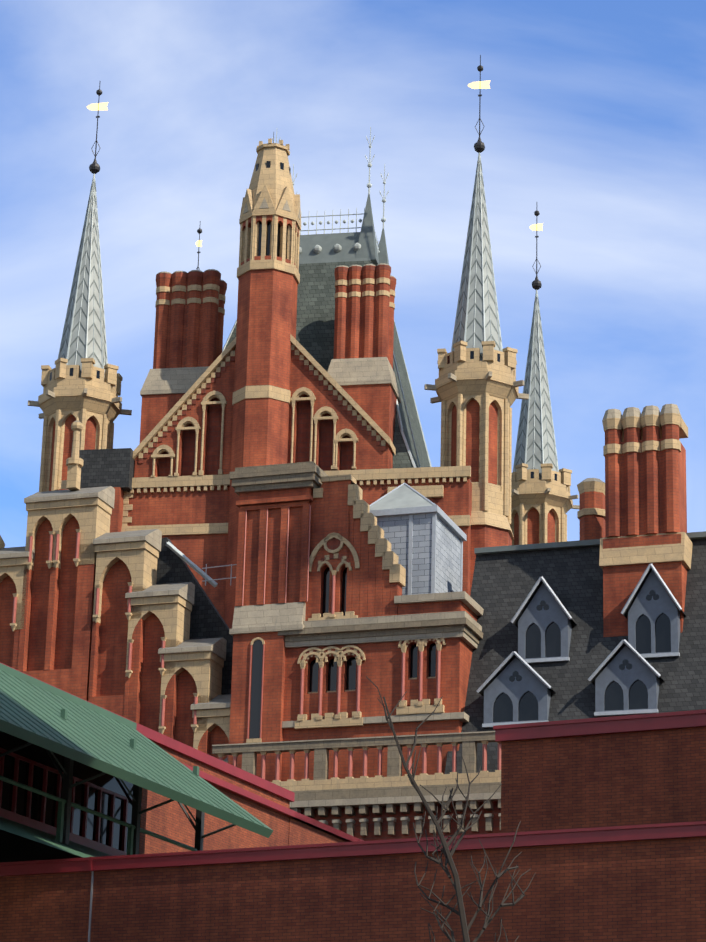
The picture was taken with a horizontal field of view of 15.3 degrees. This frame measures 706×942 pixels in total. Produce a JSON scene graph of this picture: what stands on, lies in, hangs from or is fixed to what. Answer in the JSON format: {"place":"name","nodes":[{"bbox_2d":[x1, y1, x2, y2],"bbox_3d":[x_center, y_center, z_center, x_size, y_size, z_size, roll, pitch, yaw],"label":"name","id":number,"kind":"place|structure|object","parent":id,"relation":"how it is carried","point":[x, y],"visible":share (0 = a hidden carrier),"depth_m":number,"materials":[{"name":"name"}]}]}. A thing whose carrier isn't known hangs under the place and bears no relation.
{"place":"outdoors","nodes":[
{"label":"outdoors","id":0,"kind":"place"},
{"bbox_2d":[79,448,134,491],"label":"slate roof","id":1,"kind":"structure","parent":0,"point":[108,467],"depth_m":152.39,"materials":[{"name":"grey stone"}]},
{"bbox_2d":[0,663,272,857],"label":"roof","id":2,"kind":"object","parent":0,"point":[37,712],"visible":0.9,"depth_m":67.78,"materials":[{"name":"green metal"}]},
{"bbox_2d":[12,505,500,779],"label":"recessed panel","id":3,"kind":"object","parent":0,"point":[379,770],"visible":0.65,"depth_m":119.32,"materials":[{"name":"red brick"}]},
{"bbox_2d":[38,138,572,628],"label":"tower","id":4,"kind":"structure","parent":0,"point":[257,431],"depth_m":152.92,"materials":[{"name":"red brick"}]},
{"bbox_2d":[28,197,578,508],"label":"trim","id":5,"kind":"structure","parent":4,"relation":"attached to","point":[302,446],"depth_m":153.68,"materials":[{"name":"beige stone"}]},
{"bbox_2d":[58,127,558,479],"bbox_3d":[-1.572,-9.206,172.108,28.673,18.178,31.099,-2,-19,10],"label":"spires","id":6,"kind":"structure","parent":4,"relation":"on","point":[337,248],"depth_m":159.13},
{"bbox_2d":[61,160,557,482],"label":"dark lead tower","id":7,"kind":"structure","parent":6,"relation":"attached to","point":[365,237],"depth_m":162.77,"materials":[{"name":"grey metal"}]},
{"bbox_2d":[89,55,541,289],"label":"finials","id":8,"kind":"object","parent":6,"relation":"on","point":[479,146],"visible":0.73,"depth_m":163.47,"materials":[{"name":"black metal"}]},
{"bbox_2d":[87,80,542,246],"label":"weather vane","id":9,"kind":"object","parent":8,"relation":"attached to","point":[472,85],"visible":0.98,"depth_m":164.50,"materials":[{"name":"metal"}]},
{"bbox_2d":[225,260,429,467],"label":"slate roof","id":10,"kind":"structure","parent":4,"relation":"on","point":[315,319],"depth_m":160.58,"materials":[{"name":"grey stone"}]},
{"bbox_2d":[0,404,680,840],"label":"trim","id":11,"kind":"structure","parent":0,"point":[264,618],"depth_m":119.95,"materials":[{"name":"beige stone"}]},
{"bbox_2d":[0,413,692,790],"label":"hotel","id":12,"kind":"structure","parent":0,"point":[63,640],"depth_m":120.91,"materials":[{"name":"red brick"}]},
{"bbox_2d":[166,542,217,586],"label":"pole","id":13,"kind":"object","parent":12,"relation":"attached to","point":[188,561],"visible":1,"depth_m":126.56,"materials":[{"name":"silver metal"}]},
{"bbox_2d":[474,531,705,554],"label":"roof ridge","id":14,"kind":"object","parent":12,"relation":"on","point":[554,545],"visible":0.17,"depth_m":122.67,"materials":[{"name":"grey metal"}]},
{"bbox_2d":[0,662,705,941],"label":"brick wall","id":15,"kind":"structure","parent":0,"point":[642,891],"depth_m":62.61,"materials":[{"name":"red brick"}]},
{"bbox_2d":[0,731,132,851],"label":"glass","id":16,"kind":"object","parent":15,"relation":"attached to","point":[33,752],"depth_m":69.77,"materials":[{"name":"black glass"}]},
{"bbox_2d":[88,871,93,941],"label":"drainpipe","id":17,"kind":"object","parent":15,"relation":"attached to","point":[90,911],"visible":1,"depth_m":63.39,"materials":[{"name":"grey"}]},
{"bbox_2d":[0,0,705,547],"label":"sky","id":18,"kind":"structure","parent":0,"point":[593,112],"materials":[{"name":"blue"}]},
{"bbox_2d":[376,513,460,594],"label":"wall","id":19,"kind":"structure","parent":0,"point":[448,546],"depth_m":123.26,"materials":[{"name":"grey brick"}]},
{"bbox_2d":[156,537,705,773],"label":"slate roof","id":20,"kind":"structure","parent":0,"point":[503,584],"depth_m":119.62,"materials":[{"name":"grey stone"}]},
{"bbox_2d":[212,461,681,835],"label":"trim","id":21,"kind":"structure","parent":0,"point":[310,474],"depth_m":117.23,"materials":[{"name":"grey stone"}]},
{"bbox_2d":[370,484,432,509],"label":"dormer roof","id":22,"kind":"object","parent":21,"relation":"on","point":[404,496],"visible":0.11,"depth_m":124.51,"materials":[{"name":"grey metal"}]},
{"bbox_2d":[366,676,534,941],"bbox_3d":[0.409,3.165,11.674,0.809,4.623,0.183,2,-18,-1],"label":"bare tree","id":23,"kind":"object","parent":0,"point":[448,855],"visible":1,"depth_m":12.10,"materials":[{"name":"brown plant"}]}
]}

